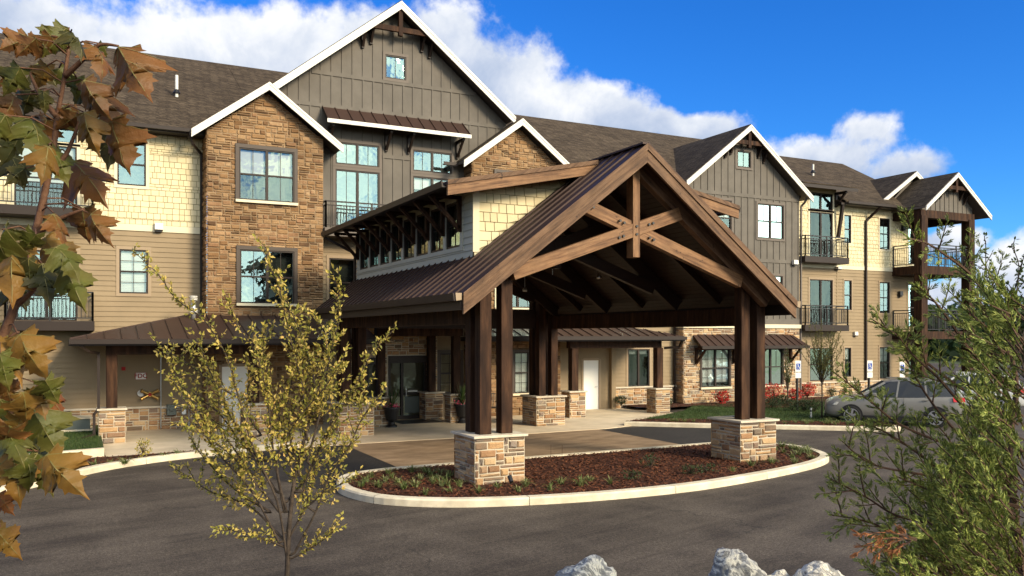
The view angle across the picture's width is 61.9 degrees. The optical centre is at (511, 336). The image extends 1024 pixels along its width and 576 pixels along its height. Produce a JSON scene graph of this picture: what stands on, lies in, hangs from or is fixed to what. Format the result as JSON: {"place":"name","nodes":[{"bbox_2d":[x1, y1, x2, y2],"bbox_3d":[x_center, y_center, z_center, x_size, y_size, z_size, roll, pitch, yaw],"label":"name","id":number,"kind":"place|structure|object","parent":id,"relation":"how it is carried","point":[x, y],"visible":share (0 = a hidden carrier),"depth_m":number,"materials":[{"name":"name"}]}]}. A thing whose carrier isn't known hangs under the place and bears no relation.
{"place":"outdoors","nodes":[
{"label":"outdoors","id":0,"kind":"place"},
{"bbox_2d":[27,425,103,453],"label":"lawn","id":1,"kind":"structure","parent":0,"point":[99,439],"depth_m":23.81,"materials":[{"name":"plant"}]},
{"bbox_2d":[61,415,92,431],"bbox_3d":[-13.975,2.765,26.719,1.620,0.470,1.100,0,0,-27],"label":"equipment box","id":2,"kind":"object","parent":1,"relation":"on","point":[82,423],"visible":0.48,"depth_m":26.55,"materials":[{"name":"metal"}]},
{"bbox_2d":[85,450,199,466],"bbox_3d":[-13.262,3.110,12.665,5.462,0.001,27.145,0,0,19],"label":"planting bed","id":3,"kind":"object","parent":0,"point":[114,458],"visible":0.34,"depth_m":21.87,"materials":[{"name":"soil"}]},
{"bbox_2d":[134,438,153,457],"bbox_3d":[-9.354,2.853,21.630,0.460,0.570,0.441,0,0,38],"label":"seedling shrub","id":4,"kind":"object","parent":3,"relation":"on","point":[143,448],"visible":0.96,"depth_m":21.61,"materials":[{"name":"yellow plant"}]},
{"bbox_2d":[2,396,874,496],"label":"mulch","id":5,"kind":"object","parent":3,"relation":"on","point":[744,464],"visible":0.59,"depth_m":19.54,"materials":[{"name":"red plant"}]},
{"bbox_2d":[390,478,421,488],"bbox_3d":[-2.178,2.951,17.135,0.771,0.240,0.628,0,0,25],"label":"liriope tuft","id":6,"kind":"object","parent":5,"relation":"on","point":[404,485],"visible":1,"depth_m":17.13,"materials":[{"name":"green plant"}]},
{"bbox_2d":[565,474,592,485],"bbox_3d":[1.414,2.951,17.493,0.638,0.240,0.784,0,0,44],"label":"liriope tuft","id":7,"kind":"object","parent":5,"relation":"on","point":[580,482],"visible":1,"depth_m":17.46,"materials":[{"name":"green plant"}]},
{"bbox_2d":[622,469,641,479],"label":"seedling shrub","id":8,"kind":"object","parent":5,"relation":"on","point":[634,473],"visible":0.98,"depth_m":18.25,"materials":[{"name":"green plant"}]},
{"bbox_2d":[639,452,660,467],"bbox_3d":[3.206,2.908,19.921,0.506,0.356,0.450,0,0,-27],"label":"seedling shrub","id":9,"kind":"object","parent":5,"relation":"on","point":[650,462],"visible":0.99,"depth_m":19.91,"materials":[{"name":"green plant"}]},
{"bbox_2d":[679,463,702,473],"bbox_3d":[3.950,2.960,19.008,0.511,0.256,0.505,0,0,-27],"label":"seedling shrub","id":10,"kind":"object","parent":5,"relation":"on","point":[690,471],"visible":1,"depth_m":18.96,"materials":[{"name":"green plant"}]},
{"bbox_2d":[697,462,721,472],"bbox_3d":[4.434,2.982,19.256,0.552,0.262,0.383,0,0,-4],"label":"seedling shrub","id":11,"kind":"object","parent":5,"relation":"on","point":[705,468],"visible":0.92,"depth_m":19.23,"materials":[{"name":"green plant"}]},
{"bbox_2d":[193,445,394,491],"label":"fresh asphalt","id":12,"kind":"structure","parent":0,"point":[354,460],"depth_m":21.09,"materials":[{"name":"grey asphalt"}]},
{"bbox_2d":[103,408,670,456],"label":"walk","id":13,"kind":"structure","parent":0,"point":[164,440],"depth_m":28.16,"materials":[{"name":"concrete"}]},
{"bbox_2d":[69,314,378,443],"bbox_3d":[-9.432,1.213,28.129,9.160,3.934,4.234,0,0,-27],"label":"entry porch","id":14,"kind":"object","parent":13,"relation":"on","point":[136,339],"visible":0.74,"depth_m":26.25,"materials":[{"name":"brown metal"}]},
{"bbox_2d":[189,296,197,318],"bbox_3d":[-10.553,-0.867,28.284,0.260,0.934,0.260,0,0,-27],"label":"flue pipe","id":15,"kind":"object","parent":14,"relation":"on","point":[193,316],"visible":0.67,"depth_m":28.21,"materials":[{"name":"metal"}]},
{"bbox_2d":[381,386,399,427],"bbox_3d":[-4.303,2.413,29.939,0.768,1.534,0.789,0,0,-8],"label":"planter urn","id":16,"kind":"object","parent":13,"relation":"on","point":[391,414],"visible":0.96,"depth_m":29.72,"materials":[{"name":"ceramic"}]},
{"bbox_2d":[367,328,464,427],"bbox_3d":[-3.287,1.240,31.102,4.450,3.880,3.660,0,0,-27],"label":"entrance lobby","id":17,"kind":"object","parent":13,"relation":"on","point":[431,402],"visible":0.61,"depth_m":31.50,"materials":[{"name":"brown wood"}]},
{"bbox_2d":[395,419,441,423],"bbox_3d":[-3.546,3.174,31.779,1.600,0.012,1.300,0,0,-27],"label":"doormat","id":18,"kind":"object","parent":13,"relation":"on","point":[415,421],"visible":0.79,"depth_m":31.67,"materials":[{"name":"rubber"}]},
{"bbox_2d":[454,384,464,422],"bbox_3d":[-1.824,2.404,31.204,0.774,1.552,0.702,0,0,-37],"label":"planter urn","id":19,"kind":"object","parent":13,"relation":"on","point":[460,410],"visible":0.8,"depth_m":31.11,"materials":[{"name":"black paint"}]},
{"bbox_2d":[460,328,686,417],"bbox_3d":[2.466,1.213,34.627,8.960,3.934,3.372,0,0,-27],"label":"entry porch","id":20,"kind":"object","parent":13,"relation":"on","point":[658,397],"visible":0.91,"depth_m":34.06,"materials":[{"name":"brown metal"}]},
{"bbox_2d":[613,395,626,405],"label":"dark shrub","id":21,"kind":"object","parent":13,"relation":"on","point":[621,400],"visible":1,"depth_m":37.19,"materials":[{"name":"green plant"}]},
{"bbox_2d":[0,363,1023,575],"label":"driveway","id":22,"kind":"structure","parent":0,"point":[156,519],"depth_m":14.20,"materials":[{"name":"grey asphalt"}]},
{"bbox_2d":[62,447,103,456],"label":"retaining kerb wall","id":23,"kind":"structure","parent":22,"relation":"on","point":[95,452],"depth_m":21.89,"materials":[{"name":"concrete"}]},
{"bbox_2d":[0,442,298,491],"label":"kerb","id":24,"kind":"structure","parent":22,"relation":"on","point":[92,469],"depth_m":21.43,"materials":[{"name":"concrete"}]},
{"bbox_2d":[0,0,991,430],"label":"apartment building","id":25,"kind":"structure","parent":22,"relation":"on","point":[398,100],"depth_m":32.66,"materials":[{"name":"beige paint"}]},
{"bbox_2d":[11,142,79,207],"bbox_3d":[-15.171,-5.090,27.797,1.980,2.480,0.394,0,0,-27],"label":"balcony door","id":26,"kind":"structure","parent":25,"relation":"in","point":[55,190],"depth_m":27.86,"materials":[{"name":"glass"}]},
{"bbox_2d":[12,123,79,147],"bbox_3d":[-15.171,-6.580,27.797,1.980,0.760,0.394,0,0,-27],"label":"window","id":27,"kind":"structure","parent":25,"relation":"in","point":[68,133],"depth_m":28.19,"materials":[{"name":"blue glass"}]},
{"bbox_2d":[15,248,79,320],"bbox_3d":[-15.158,-1.645,27.804,1.950,2.490,0.394,0,0,-27],"label":"balcony door","id":28,"kind":"structure","parent":25,"relation":"in","point":[38,249],"depth_m":27.95,"materials":[{"name":"glass"}]},
{"bbox_2d":[114,141,148,189],"bbox_3d":[-12.906,-5.805,28.945,1.085,1.650,0.394,0,0,-27],"label":"window","id":29,"kind":"structure","parent":25,"relation":"in","point":[139,178],"depth_m":29.00,"materials":[{"name":"blue glass"}]},
{"bbox_2d":[116,246,150,296],"bbox_3d":[-12.850,-2.185,28.974,1.087,1.690,0.394,0,0,-27],"label":"window","id":30,"kind":"structure","parent":25,"relation":"in","point":[131,279],"depth_m":28.88,"materials":[{"name":"white glass"}]},
{"bbox_2d":[135,372,146,379],"bbox_3d":[-12.558,1.352,28.886,0.388,0.239,0.025,0,0,-27],"label":"wall sign","id":31,"kind":"object","parent":25,"relation":"attached to","point":[140,376],"visible":1,"depth_m":28.87,"materials":[{"name":"white paint"}]},
{"bbox_2d":[137,389,159,400],"bbox_3d":[-12.294,1.976,28.883,0.695,0.400,0.278,0,0,-27],"label":"fire hose connection","id":32,"kind":"object","parent":25,"relation":"attached to","point":[141,392],"visible":1,"depth_m":28.84,"materials":[{"name":"gold metal"}]},
{"bbox_2d":[160,355,189,428],"bbox_3d":[-11.536,1.875,29.232,0.944,2.550,0.300,0,0,-27],"label":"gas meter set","id":33,"kind":"object","parent":25,"relation":"attached to","point":[170,409],"visible":0.91,"depth_m":29.06,"materials":[{"name":"metal"}]},
{"bbox_2d":[219,364,247,428],"bbox_3d":[-9.554,2.065,29.435,1.050,2.230,0.110,0,0,-27],"label":"door","id":34,"kind":"structure","parent":25,"relation":"in","point":[224,370],"depth_m":29.39,"materials":[{"name":"white paint"}]},
{"bbox_2d":[235,143,297,205],"bbox_3d":[-8.641,-5.641,30.009,2.130,2.022,0.450,0,0,-27],"label":"window","id":35,"kind":"structure","parent":25,"relation":"in","point":[263,174],"depth_m":30.04,"materials":[{"name":"brown glass"}]},
{"bbox_2d":[236,245,297,306],"bbox_3d":[-8.628,-2.091,30.016,2.100,2.082,0.450,0,0,-27],"label":"window","id":36,"kind":"structure","parent":25,"relation":"in","point":[253,288],"depth_m":30.08,"materials":[{"name":"brown glass"}]},
{"bbox_2d":[326,255,356,300],"bbox_3d":[-6.410,-2.005,32.012,1.200,2.010,0.394,0,0,-27],"label":"window","id":37,"kind":"structure","parent":25,"relation":"in","point":[346,262],"depth_m":32.10,"materials":[{"name":"brown glass"}]},
{"bbox_2d":[333,138,381,169],"bbox_3d":[-5.889,-6.835,32.276,1.890,1.030,0.394,0,0,-27],"label":"window","id":38,"kind":"structure","parent":25,"relation":"in","point":[356,154],"depth_m":32.38,"materials":[{"name":"glass"}]},
{"bbox_2d":[333,166,381,228],"bbox_3d":[-5.884,-5.090,32.279,1.900,2.480,0.394,0,0,-27],"label":"balcony door","id":39,"kind":"structure","parent":25,"relation":"in","point":[350,184],"depth_m":32.35,"materials":[{"name":"glass"}]},
{"bbox_2d":[383,51,408,83],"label":"window","id":40,"kind":"structure","parent":25,"relation":"in","point":[396,67],"depth_m":32.99,"materials":[{"name":"glass"}]},
{"bbox_2d":[366,355,426,419],"bbox_3d":[-4.600,1.965,32.476,2.850,2.430,0.203,0,0,-27],"label":"entrance door","id":41,"kind":"structure","parent":25,"relation":"in","point":[412,403],"depth_m":32.71,"materials":[{"name":"brown metal"}]},
{"bbox_2d":[410,147,453,176],"bbox_3d":[-3.195,-6.835,33.641,1.830,1.030,0.394,0,0,-27],"label":"window","id":42,"kind":"structure","parent":25,"relation":"in","point":[429,161],"depth_m":33.67,"materials":[{"name":"glass"}]},
{"bbox_2d":[410,173,453,193],"bbox_3d":[-3.195,-5.090,33.641,1.830,2.480,0.394,0,0,-27],"label":"balcony door","id":43,"kind":"structure","parent":25,"relation":"in","point":[418,182],"depth_m":33.41,"materials":[{"name":"glass"}]},
{"bbox_2d":[437,350,462,395],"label":"window","id":44,"kind":"structure","parent":25,"relation":"in","point":[439,352],"depth_m":33.61,"materials":[{"name":"brown metal"}]},
{"bbox_2d":[495,288,528,308],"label":"window","id":45,"kind":"structure","parent":25,"relation":"in","point":[518,303],"depth_m":34.67,"materials":[{"name":"glass"}]},
{"bbox_2d":[513,349,528,395],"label":"window","id":46,"kind":"structure","parent":25,"relation":"in","point":[520,357],"depth_m":34.52,"materials":[{"name":"glass"}]},
{"bbox_2d":[581,358,600,409],"bbox_3d":[3.427,2.065,37.042,0.989,2.230,0.132,0,0,-27],"label":"door","id":47,"kind":"structure","parent":25,"relation":"in","point":[591,367],"depth_m":37.06,"materials":[{"name":"white paint"}]},
{"bbox_2d":[626,348,651,386],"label":"window","id":48,"kind":"structure","parent":25,"relation":"in","point":[638,360],"depth_m":38.43,"materials":[{"name":"glass"}]},
{"bbox_2d":[700,349,731,389],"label":"window","id":49,"kind":"structure","parent":25,"relation":"in","point":[715,365],"depth_m":39.52,"materials":[{"name":"glass"}]},
{"bbox_2d":[717,197,732,231],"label":"window","id":50,"kind":"structure","parent":25,"relation":"in","point":[728,220],"depth_m":39.80,"materials":[{"name":"glass"}]},
{"bbox_2d":[736,148,752,170],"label":"window","id":51,"kind":"structure","parent":25,"relation":"in","point":[744,157],"depth_m":40.33,"materials":[{"name":"glass"}]},
{"bbox_2d":[756,201,785,241],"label":"window","id":52,"kind":"structure","parent":25,"relation":"in","point":[770,216],"depth_m":40.91,"materials":[{"name":"glass"}]},
{"bbox_2d":[765,348,784,386],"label":"window","id":53,"kind":"structure","parent":25,"relation":"in","point":[773,357],"depth_m":41.01,"materials":[{"name":"grey glass"}]},
{"bbox_2d":[772,273,783,285],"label":"window","id":54,"kind":"structure","parent":25,"relation":"in","point":[780,277],"depth_m":41.22,"materials":[{"name":"glass"}]},
{"bbox_2d":[808,209,833,256],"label":"balcony door","id":55,"kind":"structure","parent":25,"relation":"in","point":[821,223],"depth_m":43.41,"materials":[{"name":"glass"}]},
{"bbox_2d":[808,189,833,212],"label":"window","id":56,"kind":"structure","parent":25,"relation":"in","point":[820,203],"depth_m":43.36,"materials":[{"name":"glass"}]},
{"bbox_2d":[808,277,833,324],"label":"balcony door","id":57,"kind":"structure","parent":25,"relation":"in","point":[820,289],"depth_m":43.41,"materials":[{"name":"glass"}]},
{"bbox_2d":[808,346,833,381],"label":"window","id":58,"kind":"structure","parent":25,"relation":"in","point":[812,377],"depth_m":42.96,"materials":[{"name":"glass"}]},
{"bbox_2d":[843,213,851,244],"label":"window","id":59,"kind":"structure","parent":25,"relation":"in","point":[847,218],"depth_m":44.17,"materials":[{"name":"glass"}]},
{"bbox_2d":[843,346,851,377],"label":"window","id":60,"kind":"structure","parent":25,"relation":"in","point":[847,350],"depth_m":44.17,"materials":[{"name":"brown metal"}]},
{"bbox_2d":[843,279,852,310],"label":"window","id":61,"kind":"structure","parent":25,"relation":"in","point":[847,283],"depth_m":44.20,"materials":[{"name":"glass"}]},
{"bbox_2d":[878,216,890,250],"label":"window","id":62,"kind":"structure","parent":25,"relation":"in","point":[884,224],"depth_m":45.48,"materials":[{"name":"glass"}]},
{"bbox_2d":[878,280,890,314],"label":"window","id":63,"kind":"structure","parent":25,"relation":"in","point":[884,287],"depth_m":45.48,"materials":[{"name":"glass"}]},
{"bbox_2d":[878,345,890,379],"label":"window","id":64,"kind":"structure","parent":25,"relation":"in","point":[884,358],"depth_m":45.48,"materials":[{"name":"glass"}]},
{"bbox_2d":[907,220,913,265],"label":"balcony door","id":65,"kind":"structure","parent":25,"relation":"in","point":[909,233],"depth_m":46.30,"materials":[{"name":"glass"}]},
{"bbox_2d":[907,282,913,327],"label":"balcony door","id":66,"kind":"structure","parent":25,"relation":"in","point":[910,293],"depth_m":46.28,"materials":[{"name":"white metal"}]},
{"bbox_2d":[907,351,913,376],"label":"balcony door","id":67,"kind":"structure","parent":25,"relation":"in","point":[911,361],"depth_m":46.30,"materials":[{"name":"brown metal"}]},
{"bbox_2d":[346,429,678,466],"bbox_3d":[0.237,3.192,24.699,8.950,0.001,5.650,0,0,-27],"label":"stamped concrete","id":68,"kind":"object","parent":22,"relation":"on","point":[410,453],"visible":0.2,"depth_m":24.68,"materials":[{"name":"brown concrete"}]},
{"bbox_2d":[310,142,800,485],"bbox_3d":[0.262,-0.560,24.308,9.300,7.480,12.193,0,0,-27],"label":"drive canopy","id":69,"kind":"object","parent":22,"relation":"on","point":[647,234],"visible":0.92,"depth_m":20.90,"materials":[{"name":"brown wood"}]},
{"bbox_2d":[360,234,367,269],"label":"window","id":70,"kind":"structure","parent":69,"relation":"in","point":[363,260],"depth_m":27.41,"materials":[{"name":"black glass"}]},
{"bbox_2d":[370,232,377,267],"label":"window","id":71,"kind":"structure","parent":69,"relation":"in","point":[373,257],"depth_m":26.48,"materials":[{"name":"black glass"}]},
{"bbox_2d":[381,228,388,264],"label":"window","id":72,"kind":"structure","parent":69,"relation":"in","point":[384,254],"depth_m":25.58,"materials":[{"name":"black glass"}]},
{"bbox_2d":[392,224,400,261],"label":"window","id":73,"kind":"structure","parent":69,"relation":"in","point":[396,252],"depth_m":24.65,"materials":[{"name":"black glass"}]},
{"bbox_2d":[404,219,413,259],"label":"window","id":74,"kind":"structure","parent":69,"relation":"in","point":[408,247],"depth_m":23.74,"materials":[{"name":"black glass"}]},
{"bbox_2d":[417,214,427,255],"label":"window","id":75,"kind":"structure","parent":69,"relation":"in","point":[422,245],"depth_m":22.80,"materials":[{"name":"black glass"}]},
{"bbox_2d":[431,208,442,252],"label":"window","id":76,"kind":"structure","parent":69,"relation":"in","point":[436,240],"depth_m":21.89,"materials":[{"name":"black glass"}]},
{"bbox_2d":[447,202,459,248],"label":"window","id":77,"kind":"structure","parent":69,"relation":"in","point":[453,237],"depth_m":20.97,"materials":[{"name":"black glass"}]},
{"bbox_2d":[336,442,828,507],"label":"kerb","id":78,"kind":"structure","parent":22,"relation":"on","point":[350,491],"depth_m":16.83,"materials":[{"name":"concrete"}]},
{"bbox_2d":[624,421,900,431],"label":"kerb","id":79,"kind":"structure","parent":22,"relation":"on","point":[708,425],"depth_m":29.28,"materials":[{"name":"concrete"}]},
{"bbox_2d":[824,377,964,427],"bbox_3d":[13.869,2.378,31.192,4.619,1.722,2.078,0,0,20],"label":"parked car","id":80,"kind":"object","parent":22,"relation":"on","point":[910,395],"visible":0.62,"depth_m":30.39,"materials":[{"name":"beige paint"}]},
{"bbox_2d":[944,372,1023,410],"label":"parked car","id":81,"kind":"object","parent":22,"relation":"on","point":[1021,400],"visible":0.03,"depth_m":35.10,"materials":[{"name":"white paint"}]},
{"bbox_2d":[0,0,1023,315],"label":"sky","id":82,"kind":"structure","parent":0,"point":[877,89],"materials":[{"name":"blue"}]},
{"bbox_2d":[206,355,1020,386],"bbox_3d":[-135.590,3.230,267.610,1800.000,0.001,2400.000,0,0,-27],"label":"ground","id":83,"kind":"structure","parent":0,"point":[958,360],"depth_m":108.66,"materials":[{"name":"plant"}]},
{"bbox_2d":[928,295,1023,359],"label":"woods","id":84,"kind":"object","parent":83,"relation":"on","point":[951,350],"visible":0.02,"depth_m":116.31,"materials":[{"name":"green plant"}]},
{"bbox_2d":[599,427,710,443],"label":"fresh asphalt","id":85,"kind":"structure","parent":0,"point":[684,435],"depth_m":28.01,"materials":[{"name":"grey asphalt"}]},
{"bbox_2d":[625,396,832,407],"bbox_3d":[14.544,3.050,40.327,19.600,0.001,4.400,0,0,-27],"label":"planting bed","id":86,"kind":"object","parent":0,"point":[693,404],"visible":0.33,"depth_m":38.07,"materials":[{"name":"soil"}]},
{"bbox_2d":[709,390,730,403],"bbox_3d":[9.354,2.752,38.319,0.804,0.717,0.920,0,0,-27],"label":"azalea","id":87,"kind":"object","parent":86,"relation":"on","point":[720,399],"visible":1,"depth_m":38.25,"materials":[{"name":"red plant"}]},
{"bbox_2d":[765,382,785,400],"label":"azalea","id":88,"kind":"object","parent":86,"relation":"on","point":[772,392],"visible":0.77,"depth_m":40.24,"materials":[{"name":"red plant"}]},
{"bbox_2d":[771,394,788,404],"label":"boxwood","id":89,"kind":"object","parent":86,"relation":"on","point":[782,397],"visible":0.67,"depth_m":37.76,"materials":[{"name":"green plant"}]},
{"bbox_2d":[781,348,792,399],"bbox_3d":[12.172,1.816,37.724,0.534,2.611,0.597,0,0,-27],"label":"young tree","id":90,"kind":"object","parent":86,"relation":"on","point":[787,377],"visible":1,"depth_m":37.74,"materials":[{"name":"green plant"}]},
{"bbox_2d":[784,387,802,399],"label":"azalea","id":91,"kind":"object","parent":86,"relation":"on","point":[792,391],"visible":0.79,"depth_m":40.10,"materials":[{"name":"red plant"}]},
{"bbox_2d":[802,382,816,397],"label":"azalea","id":92,"kind":"object","parent":86,"relation":"on","point":[806,393],"visible":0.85,"depth_m":42.13,"materials":[{"name":"red plant"}]},
{"bbox_2d":[646,402,863,421],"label":"lawn","id":93,"kind":"structure","parent":0,"point":[769,412],"depth_m":33.43,"materials":[{"name":"green plant"}]},
{"bbox_2d":[28,399,867,453],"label":"grass","id":94,"kind":"structure","parent":93,"relation":"on","point":[699,414],"depth_m":32.74,"materials":[{"name":"green plant"}]},
{"bbox_2d":[765,396,782,407],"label":"boxwood","id":95,"kind":"object","parent":93,"relation":"on","point":[772,403],"visible":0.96,"depth_m":36.09,"materials":[{"name":"green plant"}]},
{"bbox_2d":[783,398,800,410],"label":"boxwood","id":96,"kind":"object","parent":93,"relation":"on","point":[793,405],"visible":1,"depth_m":34.88,"materials":[{"name":"green plant"}]},
{"bbox_2d":[795,361,800,409],"bbox_3d":[11.842,2.045,35.400,0.320,2.050,0.108,0,0,-27],"label":"parking sign","id":97,"kind":"object","parent":93,"relation":"on","point":[797,368],"visible":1,"depth_m":35.38,"materials":[{"name":"metal"}]},
{"bbox_2d":[797,398,810,410],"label":"boxwood","id":98,"kind":"object","parent":93,"relation":"on","point":[802,405],"visible":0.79,"depth_m":34.89,"materials":[{"name":"green plant"}]},
{"bbox_2d":[804,398,823,411],"bbox_3d":[12.217,2.782,34.447,0.792,0.597,0.831,0,0,-27],"label":"boxwood","id":99,"kind":"object","parent":93,"relation":"on","point":[814,405],"visible":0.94,"depth_m":34.46,"materials":[{"name":"green plant"}]},
{"bbox_2d":[796,319,846,417],"bbox_3d":[11.611,1.218,31.934,1.537,3.805,1.756,0,0,-27],"label":"young tree","id":100,"kind":"object","parent":93,"relation":"on","point":[824,361],"visible":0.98,"depth_m":31.89,"materials":[{"name":"green plant"}]},
{"bbox_2d":[867,361,872,386],"bbox_3d":[14.920,2.045,35.646,0.320,2.050,0.108,0,0,-27],"label":"parking sign","id":101,"kind":"object","parent":93,"relation":"on","point":[869,369],"visible":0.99,"depth_m":35.62,"materials":[{"name":"metal"}]},
{"bbox_2d":[899,362,904,376],"bbox_3d":[16.268,2.070,35.646,0.320,2.000,0.108,0,0,-27],"label":"parking sign","id":102,"kind":"object","parent":93,"relation":"on","point":[903,365],"visible":0.38,"depth_m":35.59,"materials":[{"name":"metal"}]},
{"bbox_2d":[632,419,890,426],"bbox_3d":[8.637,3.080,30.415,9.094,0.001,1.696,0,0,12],"label":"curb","id":103,"kind":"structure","parent":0,"point":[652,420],"depth_m":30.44,"materials":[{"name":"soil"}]},
{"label":"bank","id":104,"kind":"structure","parent":0,"visible":0},
{"bbox_2d":[0,18,176,560],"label":"maple tree","id":105,"kind":"object","parent":104,"relation":"on","point":[41,418],"visible":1,"depth_m":2.24,"materials":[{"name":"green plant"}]},
{"bbox_2d":[131,233,397,575],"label":"young elm","id":106,"kind":"object","parent":104,"relation":"on","point":[245,440],"visible":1,"depth_m":6.97,"materials":[{"name":"green plant"}]},
{"bbox_2d":[555,554,616,575],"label":"boulder","id":107,"kind":"object","parent":104,"relation":"on","point":[593,565],"visible":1,"depth_m":5.95,"materials":[{"name":"grey stone"}]},
{"bbox_2d":[708,547,766,575],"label":"boulder","id":108,"kind":"object","parent":104,"relation":"on","point":[732,562],"visible":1,"depth_m":5.92,"materials":[{"name":"grey stone"}]},
{"bbox_2d":[767,569,789,575],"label":"boulder","id":109,"kind":"object","parent":104,"relation":"on","point":[781,572],"visible":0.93,"depth_m":6.18,"materials":[{"name":"stone"}]},
{"bbox_2d":[793,561,843,575],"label":"boulder","id":110,"kind":"object","parent":104,"relation":"on","point":[817,568],"visible":1,"depth_m":6.08,"materials":[{"name":"grey stone"}]},
{"bbox_2d":[814,205,1023,575],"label":"red cedar","id":111,"kind":"object","parent":104,"relation":"on","point":[979,548],"visible":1,"depth_m":4.01,"materials":[{"name":"green plant"}]},
{"bbox_2d":[939,232,1023,396],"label":"leafy sapling","id":112,"kind":"object","parent":104,"relation":"on","point":[1018,274],"visible":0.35,"depth_m":5.61,"materials":[{"name":"green plant"}]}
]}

